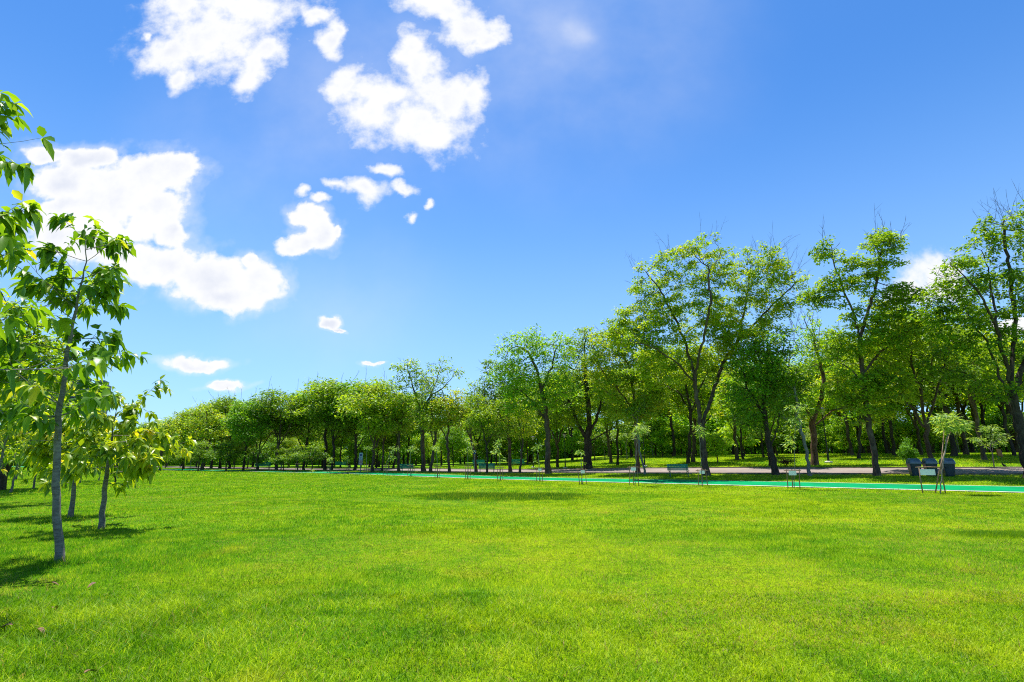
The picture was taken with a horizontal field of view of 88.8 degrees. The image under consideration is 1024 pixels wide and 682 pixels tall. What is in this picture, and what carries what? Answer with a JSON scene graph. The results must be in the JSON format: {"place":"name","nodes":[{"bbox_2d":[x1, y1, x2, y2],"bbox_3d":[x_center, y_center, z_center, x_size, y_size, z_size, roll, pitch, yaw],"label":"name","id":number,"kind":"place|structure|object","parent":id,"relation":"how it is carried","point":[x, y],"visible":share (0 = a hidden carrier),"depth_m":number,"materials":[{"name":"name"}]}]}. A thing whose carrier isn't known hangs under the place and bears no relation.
{"place":"outdoors","nodes":[
{"label":"outdoors","id":0,"kind":"place"},
{"bbox_2d":[0,452,1023,681],"bbox_3d":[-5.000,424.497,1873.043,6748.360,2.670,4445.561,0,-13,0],"label":"lawn","id":1,"kind":"structure","parent":0,"point":[706,567],"depth_m":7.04,"materials":[{"name":"plant"}]},
{"bbox_2d":[0,384,36,475],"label":"young tree","id":2,"kind":"object","parent":1,"relation":"on","point":[12,440],"visible":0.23,"depth_m":22.20,"materials":[{"name":"green plant"}]},
{"bbox_2d":[0,404,46,492],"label":"young tree","id":3,"kind":"object","parent":1,"relation":"on","point":[25,481],"visible":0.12,"depth_m":24.28,"materials":[{"name":"green plant"}]},
{"bbox_2d":[0,328,61,419],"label":"park tree","id":4,"kind":"object","parent":1,"relation":"on","point":[38,347],"visible":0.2,"depth_m":25.92,"materials":[{"name":"green plant"}]},
{"bbox_2d":[0,90,77,351],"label":"young tree","id":5,"kind":"object","parent":1,"relation":"on","point":[26,175],"visible":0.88,"depth_m":8.03,"materials":[{"name":"green plant"}]},
{"bbox_2d":[0,361,82,481],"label":"young tree","id":6,"kind":"object","parent":1,"relation":"on","point":[6,456],"visible":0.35,"depth_m":17.57,"materials":[{"name":"green plant"}]},
{"bbox_2d":[0,288,99,489],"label":"park tree","id":7,"kind":"object","parent":1,"relation":"on","point":[4,477],"visible":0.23,"depth_m":27.36,"materials":[{"name":"green plant"}]},
{"bbox_2d":[0,190,114,396],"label":"young tree","id":8,"kind":"object","parent":1,"relation":"on","point":[10,227],"visible":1,"depth_m":6.15,"materials":[{"name":"green plant"}]},
{"bbox_2d":[0,213,151,561],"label":"young tree","id":9,"kind":"object","parent":1,"relation":"on","point":[103,286],"visible":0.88,"depth_m":8.57,"materials":[{"name":"green plant"}]},
{"bbox_2d":[13,414,143,517],"bbox_3d":[-11.663,3.445,14.307,2.881,2.910,2.892,-6,-14,26],"label":"young tree","id":10,"kind":"object","parent":1,"relation":"on","point":[42,452],"visible":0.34,"depth_m":13.85,"materials":[{"name":"green plant"}]},
{"bbox_2d":[44,374,196,528],"bbox_3d":[-9.016,2.565,11.889,2.661,3.556,2.888,0,-13,0],"label":"young tree","id":11,"kind":"object","parent":1,"relation":"on","point":[134,467],"visible":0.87,"depth_m":11.68,"materials":[{"name":"green plant"}]},
{"bbox_2d":[149,413,185,470],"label":"park tree","id":12,"kind":"object","parent":1,"relation":"on","point":[165,424],"visible":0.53,"depth_m":71.25,"materials":[{"name":"green plant"}]},
{"bbox_2d":[160,407,220,468],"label":"park tree","id":13,"kind":"object","parent":1,"relation":"on","point":[183,426],"visible":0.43,"depth_m":79.72,"materials":[{"name":"green plant"}]},
{"bbox_2d":[192,440,215,470],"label":"tree","id":14,"kind":"object","parent":1,"relation":"on","point":[200,451],"visible":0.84,"depth_m":68.54,"materials":[{"name":"green plant"}]},
{"bbox_2d":[175,393,234,467],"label":"park tree","id":15,"kind":"object","parent":1,"relation":"on","point":[226,438],"visible":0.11,"depth_m":83.61,"materials":[{"name":"green plant"}]},
{"bbox_2d":[182,396,230,469],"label":"park tree","id":16,"kind":"object","parent":1,"relation":"on","point":[209,432],"visible":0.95,"depth_m":74.74,"materials":[{"name":"green plant"}]},
{"bbox_2d":[201,441,249,470],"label":"tree","id":17,"kind":"object","parent":1,"relation":"on","point":[228,456],"visible":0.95,"depth_m":66.51,"materials":[{"name":"green plant"}]},
{"bbox_2d":[198,391,259,467],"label":"park tree","id":18,"kind":"object","parent":1,"relation":"on","point":[225,407],"visible":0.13,"depth_m":81.89,"materials":[{"name":"green plant"}]},
{"bbox_2d":[217,391,278,470],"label":"park tree","id":19,"kind":"object","parent":1,"relation":"on","point":[237,420],"visible":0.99,"depth_m":68.16,"materials":[{"name":"green plant"}]},
{"bbox_2d":[221,388,288,469],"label":"park tree","id":20,"kind":"object","parent":1,"relation":"on","point":[271,438],"visible":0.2,"depth_m":72.92,"materials":[{"name":"green plant"}]},
{"bbox_2d":[240,446,274,470],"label":"tree","id":21,"kind":"object","parent":1,"relation":"on","point":[257,461],"visible":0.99,"depth_m":65.27,"materials":[{"name":"green plant"}]},
{"bbox_2d":[250,376,311,469],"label":"park tree","id":22,"kind":"object","parent":1,"relation":"on","point":[279,398],"visible":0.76,"depth_m":70.50,"materials":[{"name":"green plant"}]},
{"bbox_2d":[280,445,308,470],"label":"tree","id":23,"kind":"object","parent":1,"relation":"on","point":[295,458],"visible":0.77,"depth_m":62.91,"materials":[{"name":"green plant"}]},
{"bbox_2d":[272,377,342,469],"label":"park tree","id":24,"kind":"object","parent":1,"relation":"on","point":[311,426],"visible":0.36,"depth_m":72.10,"materials":[{"name":"green plant"}]},
{"bbox_2d":[294,445,330,468],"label":"tree","id":25,"kind":"object","parent":1,"relation":"on","point":[310,460],"visible":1,"depth_m":61.62,"materials":[{"name":"green plant"}]},
{"bbox_2d":[292,371,362,469],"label":"park tree","id":26,"kind":"object","parent":1,"relation":"on","point":[314,387],"visible":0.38,"depth_m":69.79,"materials":[{"name":"green plant"}]},
{"bbox_2d":[311,429,344,459],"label":"park tree","id":27,"kind":"object","parent":1,"relation":"on","point":[330,446],"visible":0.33,"depth_m":86.44,"materials":[{"name":"green plant"}]},
{"bbox_2d":[298,386,365,469],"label":"park tree","id":28,"kind":"object","parent":1,"relation":"on","point":[323,408],"visible":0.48,"depth_m":67.78,"materials":[{"name":"green plant"}]},
{"bbox_2d":[314,375,390,469],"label":"park tree","id":29,"kind":"object","parent":1,"relation":"on","point":[347,386],"visible":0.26,"depth_m":68.35,"materials":[{"name":"green plant"}]},
{"bbox_2d":[332,372,417,471],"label":"park tree","id":30,"kind":"object","parent":1,"relation":"on","point":[356,405],"visible":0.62,"depth_m":58.84,"materials":[{"name":"green plant"}]},
{"bbox_2d":[357,430,400,467],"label":"park tree","id":31,"kind":"object","parent":1,"relation":"on","point":[365,442],"visible":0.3,"depth_m":77.36,"materials":[{"name":"green plant"}]},
{"bbox_2d":[354,375,406,470],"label":"park tree","id":32,"kind":"object","parent":1,"relation":"on","point":[366,429],"visible":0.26,"depth_m":60.23,"materials":[{"name":"green plant"}]},
{"bbox_2d":[369,432,409,467],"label":"park tree","id":33,"kind":"object","parent":1,"relation":"on","point":[392,440],"visible":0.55,"depth_m":76.68,"materials":[{"name":"green plant"}]},
{"bbox_2d":[380,388,417,471],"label":"park tree","id":34,"kind":"object","parent":1,"relation":"on","point":[400,428],"visible":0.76,"depth_m":57.70,"materials":[{"name":"green plant"}]},
{"bbox_2d":[395,389,433,463],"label":"park tree","id":35,"kind":"object","parent":1,"relation":"on","point":[413,433],"visible":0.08,"depth_m":77.93,"materials":[{"name":"green plant"}]},
{"bbox_2d":[383,356,465,471],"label":"park tree","id":36,"kind":"object","parent":1,"relation":"on","point":[425,381],"visible":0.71,"depth_m":57.65,"materials":[{"name":"green plant"}]},
{"bbox_2d":[407,377,455,471],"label":"park tree","id":37,"kind":"object","parent":1,"relation":"on","point":[418,411],"visible":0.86,"depth_m":55.07,"materials":[{"name":"green plant"}]},
{"bbox_2d":[419,387,474,471],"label":"park tree","id":38,"kind":"object","parent":1,"relation":"on","point":[439,412],"visible":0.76,"depth_m":54.34,"materials":[{"name":"green plant"}]},
{"bbox_2d":[435,424,469,466],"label":"park tree","id":39,"kind":"object","parent":1,"relation":"on","point":[456,440],"visible":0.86,"depth_m":75.47,"materials":[{"name":"green plant"}]},
{"bbox_2d":[447,378,490,471],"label":"park tree","id":40,"kind":"object","parent":1,"relation":"on","point":[459,421],"visible":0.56,"depth_m":53.75,"materials":[{"name":"green plant"}]},
{"bbox_2d":[460,392,515,473],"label":"park tree","id":41,"kind":"object","parent":1,"relation":"on","point":[483,419],"visible":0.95,"depth_m":49.70,"materials":[{"name":"green plant"}]},
{"bbox_2d":[480,429,510,464],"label":"park tree","id":42,"kind":"object","parent":1,"relation":"on","point":[491,442],"visible":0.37,"depth_m":79.86,"materials":[{"name":"green plant"}]},
{"bbox_2d":[463,359,531,471],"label":"park tree","id":43,"kind":"object","parent":1,"relation":"on","point":[489,386],"visible":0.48,"depth_m":53.45,"materials":[{"name":"green plant"}]},
{"bbox_2d":[6,398,1023,465],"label":"woodland","id":44,"kind":"object","parent":1,"relation":"on","point":[576,432],"visible":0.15,"depth_m":102.04,"materials":[{"name":"green plant"}]},
{"bbox_2d":[501,397,537,473],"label":"park tree","id":45,"kind":"object","parent":1,"relation":"on","point":[521,432],"visible":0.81,"depth_m":49.01,"materials":[{"name":"green plant"}]},
{"bbox_2d":[505,438,538,458],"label":"shrub","id":46,"kind":"object","parent":1,"relation":"on","point":[515,447],"visible":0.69,"depth_m":77.83,"materials":[{"name":"green plant"}]},
{"bbox_2d":[503,415,542,463],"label":"park tree","id":47,"kind":"object","parent":1,"relation":"on","point":[525,439],"visible":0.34,"depth_m":76.55,"materials":[{"name":"green plant"}]},
{"bbox_2d":[485,323,584,473],"bbox_3d":[2.145,5.330,48.477,9.602,13.894,4.688,0,-13,0],"label":"park tree","id":48,"kind":"object","parent":1,"relation":"on","point":[538,382],"visible":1,"depth_m":48.55,"materials":[{"name":"green plant"}]},
{"bbox_2d":[515,428,559,462],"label":"shrub","id":49,"kind":"object","parent":1,"relation":"on","point":[536,440],"visible":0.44,"depth_m":80.93,"materials":[{"name":"green plant"}]},
{"bbox_2d":[520,372,596,466],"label":"park tree","id":50,"kind":"object","parent":1,"relation":"on","point":[551,426],"visible":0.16,"depth_m":60.22,"materials":[{"name":"green plant"}]},
{"bbox_2d":[562,436,583,460],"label":"shrub","id":51,"kind":"object","parent":1,"relation":"on","point":[573,443],"visible":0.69,"depth_m":77.76,"materials":[{"name":"green plant"}]},
{"bbox_2d":[534,325,635,468],"bbox_3d":[7.859,5.801,55.172,11.223,15.302,5.208,0,-13,0],"label":"park tree","id":52,"kind":"object","parent":1,"relation":"on","point":[586,435],"visible":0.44,"depth_m":54.78,"materials":[{"name":"green plant"}]},
{"bbox_2d":[575,432,610,459],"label":"shrub","id":53,"kind":"object","parent":1,"relation":"on","point":[594,449],"visible":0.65,"depth_m":75.32,"materials":[{"name":"green plant"}]},
{"bbox_2d":[591,388,625,462],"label":"park tree","id":54,"kind":"object","parent":1,"relation":"on","point":[601,422],"visible":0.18,"depth_m":64.85,"materials":[{"name":"green plant"}]},
{"bbox_2d":[200,470,1023,492],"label":"path edge","id":55,"kind":"object","parent":1,"relation":"on","point":[721,484],"visible":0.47,"depth_m":29.59,"materials":[{"name":"concrete"}]},
{"bbox_2d":[588,369,638,464],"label":"park tree","id":56,"kind":"object","parent":1,"relation":"on","point":[617,459],"visible":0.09,"depth_m":59.02,"materials":[{"name":"green plant"}]},
{"bbox_2d":[575,321,674,471],"bbox_3d":[9.919,4.464,44.865,9.032,13.710,4.841,0,-13,0],"label":"park tree","id":57,"kind":"object","parent":1,"relation":"on","point":[663,393],"visible":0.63,"depth_m":44.96,"materials":[{"name":"green plant"}]},
{"bbox_2d":[618,391,657,473],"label":"park tree","id":58,"kind":"object","parent":1,"relation":"on","point":[643,407],"visible":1,"depth_m":42.87,"materials":[{"name":"green plant"}]},
{"bbox_2d":[628,419,681,454],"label":"shrub","id":59,"kind":"object","parent":1,"relation":"on","point":[646,442],"visible":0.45,"depth_m":78.61,"materials":[{"name":"green plant"}]},
{"bbox_2d":[650,429,673,456],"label":"shrub","id":60,"kind":"object","parent":1,"relation":"on","point":[660,439],"visible":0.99,"depth_m":73.50,"materials":[{"name":"green plant"}]},
{"bbox_2d":[629,369,711,455],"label":"park tree","id":61,"kind":"object","parent":1,"relation":"on","point":[666,411],"visible":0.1,"depth_m":75.70,"materials":[{"name":"green plant"}]},
{"bbox_2d":[635,340,731,462],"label":"park tree","id":62,"kind":"object","parent":1,"relation":"on","point":[686,387],"visible":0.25,"depth_m":55.73,"materials":[{"name":"green plant"}]},
{"bbox_2d":[661,371,720,461],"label":"park tree","id":63,"kind":"object","parent":1,"relation":"on","point":[681,410],"visible":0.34,"depth_m":57.29,"materials":[{"name":"green plant"}]},
{"bbox_2d":[601,213,815,475],"bbox_3d":[15.733,-0.224,41.668,17.619,21.555,7.766,0,-13,0],"label":"park tree","id":64,"kind":"object","parent":1,"relation":"on","point":[740,333],"visible":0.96,"depth_m":41.33,"materials":[{"name":"green plant"}]},
{"bbox_2d":[697,433,736,462],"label":"tree","id":65,"kind":"object","parent":1,"relation":"on","point":[723,444],"visible":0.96,"depth_m":55.00,"materials":[{"name":"green plant"}]},
{"bbox_2d":[706,366,750,459],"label":"park tree","id":66,"kind":"object","parent":1,"relation":"on","point":[734,431],"visible":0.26,"depth_m":59.07,"materials":[{"name":"green plant"}]},
{"bbox_2d":[710,375,762,458],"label":"park tree","id":67,"kind":"object","parent":1,"relation":"on","point":[730,424],"visible":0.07,"depth_m":61.52,"materials":[{"name":"green plant"}]},
{"bbox_2d":[714,415,760,455],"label":"shrub","id":68,"kind":"object","parent":1,"relation":"on","point":[728,430],"visible":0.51,"depth_m":68.85,"materials":[{"name":"green plant"}]},
{"bbox_2d":[713,328,804,474],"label":"park tree","id":69,"kind":"object","parent":1,"relation":"on","point":[764,378],"visible":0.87,"depth_m":38.13,"materials":[{"name":"green plant"}]},
{"bbox_2d":[719,348,809,465],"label":"park tree","id":70,"kind":"object","parent":1,"relation":"on","point":[769,414],"visible":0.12,"depth_m":47.66,"materials":[{"name":"green plant"}]},
{"bbox_2d":[745,418,805,454],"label":"shrub","id":71,"kind":"object","parent":1,"relation":"on","point":[777,438],"visible":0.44,"depth_m":68.57,"materials":[{"name":"green plant"}]},
{"bbox_2d":[770,363,817,475],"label":"park tree","id":72,"kind":"object","parent":1,"relation":"on","point":[797,380],"visible":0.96,"depth_m":36.56,"materials":[{"name":"green plant"}]},
{"bbox_2d":[771,421,820,453],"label":"shrub","id":73,"kind":"object","parent":1,"relation":"on","point":[799,442],"visible":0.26,"depth_m":74.08,"materials":[{"name":"green plant"}]},
{"bbox_2d":[780,402,812,487],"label":"sapling","id":74,"kind":"object","parent":1,"relation":"on","point":[798,415],"visible":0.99,"depth_m":27.59,"materials":[{"name":"green plant"}]},
{"bbox_2d":[777,307,862,464],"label":"park tree","id":75,"kind":"object","parent":1,"relation":"on","point":[814,459],"visible":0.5,"depth_m":48.35,"materials":[{"name":"green plant"}]},
{"bbox_2d":[817,428,845,453],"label":"shrub","id":76,"kind":"object","parent":1,"relation":"on","point":[829,445],"visible":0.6,"depth_m":71.98,"materials":[{"name":"green plant"}]},
{"bbox_2d":[791,314,875,454],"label":"park tree","id":77,"kind":"object","parent":1,"relation":"on","point":[831,330],"visible":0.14,"depth_m":66.18,"materials":[{"name":"green plant"}]},
{"bbox_2d":[823,415,862,452],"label":"shrub","id":78,"kind":"object","parent":1,"relation":"on","point":[836,426],"visible":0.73,"depth_m":70.90,"materials":[{"name":"green plant"}]},
{"bbox_2d":[803,363,891,458],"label":"park tree","id":79,"kind":"object","parent":1,"relation":"on","point":[829,406],"visible":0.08,"depth_m":57.68,"materials":[{"name":"green plant"}]},
{"bbox_2d":[834,434,863,453],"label":"tree","id":80,"kind":"object","parent":1,"relation":"on","point":[853,441],"visible":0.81,"depth_m":66.76,"materials":[{"name":"green plant"}]},
{"bbox_2d":[793,206,932,475],"bbox_3d":[24.769,-0.391,36.332,9.580,19.272,3.421,0,-13,0],"label":"park tree","id":81,"kind":"object","parent":1,"relation":"on","point":[873,377],"visible":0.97,"depth_m":36.19,"materials":[{"name":"green plant"}]},
{"bbox_2d":[853,419,881,452],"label":"shrub","id":82,"kind":"object","parent":1,"relation":"on","point":[866,441],"visible":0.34,"depth_m":73.27,"materials":[{"name":"green plant"}]},
{"bbox_2d":[860,361,931,455],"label":"park tree","id":83,"kind":"object","parent":1,"relation":"on","point":[892,438],"visible":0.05,"depth_m":60.56,"materials":[{"name":"green plant"}]},
{"bbox_2d":[872,414,922,444],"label":"shrub","id":84,"kind":"object","parent":1,"relation":"on","point":[886,432],"visible":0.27,"depth_m":72.23,"materials":[{"name":"green plant"}]},
{"bbox_2d":[896,437,919,462],"bbox_3d":[33.786,9.450,44.765,1.856,2.412,1.629,5,-14,-20],"label":"shrub","id":85,"kind":"object","parent":1,"relation":"on","point":[909,452],"visible":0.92,"depth_m":44.59,"materials":[{"name":"green plant"}]},
{"bbox_2d":[905,458,921,475],"bbox_3d":[25.850,8.119,33.586,0.803,1.145,0.669,-3,-13,12],"label":"waste bin","id":86,"kind":"object","parent":1,"relation":"on","point":[911,463],"visible":0.88,"depth_m":33.38,"materials":[{"name":"plastic"}]},
{"bbox_2d":[885,411,943,451],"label":"shrub","id":87,"kind":"object","parent":1,"relation":"on","point":[905,425],"visible":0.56,"depth_m":67.96,"materials":[{"name":"green plant"}]},
{"bbox_2d":[880,351,949,454],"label":"park tree","id":88,"kind":"object","parent":1,"relation":"on","point":[909,413],"visible":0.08,"depth_m":60.98,"materials":[{"name":"green plant"}]},
{"bbox_2d":[834,286,1007,457],"bbox_3d":[30.050,2.423,39.068,9.302,14.574,9.072,3,-13,-15],"label":"park tree","id":89,"kind":"object","parent":1,"relation":"on","point":[920,354],"visible":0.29,"depth_m":38.44,"materials":[{"name":"green plant"}]},
{"bbox_2d":[905,422,955,452],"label":"shrub","id":90,"kind":"object","parent":1,"relation":"on","point":[931,438],"visible":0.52,"depth_m":66.56,"materials":[{"name":"green plant"}]},
{"bbox_2d":[915,427,950,493],"bbox_3d":[19.071,5.416,23.538,1.940,3.031,0.140,1,-13,-3],"label":"stake frame","id":91,"kind":"object","parent":1,"relation":"on","point":[926,471],"visible":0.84,"depth_m":23.38,"materials":[{"name":"brown wood"}]},
{"bbox_2d":[867,299,1022,455],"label":"park tree","id":92,"kind":"object","parent":1,"relation":"on","point":[954,449],"visible":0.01,"depth_m":56.91,"materials":[{"name":"green plant"}]},
{"bbox_2d":[938,458,955,475],"bbox_3d":[27.515,7.971,33.005,0.803,1.145,0.669,-3,-13,14],"label":"waste bin","id":93,"kind":"object","parent":1,"relation":"on","point":[949,467],"visible":0.84,"depth_m":32.77,"materials":[{"name":"plastic"}]},
{"bbox_2d":[927,409,971,493],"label":"sapling","id":94,"kind":"object","parent":1,"relation":"on","point":[953,426],"visible":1,"depth_m":23.50,"materials":[{"name":"green plant"}]},
{"bbox_2d":[927,356,986,454],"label":"park tree","id":95,"kind":"object","parent":1,"relation":"on","point":[956,398],"visible":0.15,"depth_m":59.90,"materials":[{"name":"green plant"}]},
{"bbox_2d":[906,179,1023,477],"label":"park tree","id":96,"kind":"object","parent":1,"relation":"on","point":[1010,275],"visible":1,"depth_m":32.44,"materials":[{"name":"green plant"}]},
{"bbox_2d":[913,309,1023,459],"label":"park tree","id":97,"kind":"object","parent":1,"relation":"on","point":[974,400],"visible":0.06,"depth_m":49.22,"materials":[{"name":"green plant"}]},
{"bbox_2d":[966,424,1013,467],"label":"tree","id":98,"kind":"object","parent":1,"relation":"on","point":[988,428],"visible":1,"depth_m":38.53,"materials":[{"name":"green plant"}]},
{"bbox_2d":[957,348,1023,455],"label":"park tree","id":99,"kind":"object","parent":1,"relation":"on","point":[1013,451],"visible":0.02,"depth_m":54.98,"materials":[{"name":"green plant"}]},
{"bbox_2d":[972,408,1010,451],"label":"shrub","id":100,"kind":"object","parent":1,"relation":"on","point":[996,420],"visible":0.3,"depth_m":80.52,"materials":[{"name":"green plant"}]},
{"bbox_2d":[0,0,1023,434],"label":"sky","id":101,"kind":"structure","parent":0,"point":[299,189],"materials":[{"name":"blue"}]},
{"bbox_2d":[12,466,1023,491],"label":"path","id":102,"kind":"structure","parent":0,"point":[931,487],"depth_m":31.08,"materials":[{"name":"green paint"}]},
{"bbox_2d":[157,466,1023,472],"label":"road","id":103,"kind":"structure","parent":0,"point":[864,470],"depth_m":42.27,"materials":[{"name":"grey asphalt"}]},
{"bbox_2d":[157,467,1022,474],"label":"kerb","id":104,"kind":"structure","parent":103,"relation":"on","point":[678,472],"depth_m":40.70,"materials":[{"name":"concrete"}]},
{"bbox_2d":[178,466,1022,469],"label":"kerb","id":105,"kind":"structure","parent":103,"relation":"on","point":[652,467],"depth_m":47.52,"materials":[{"name":"concrete"}]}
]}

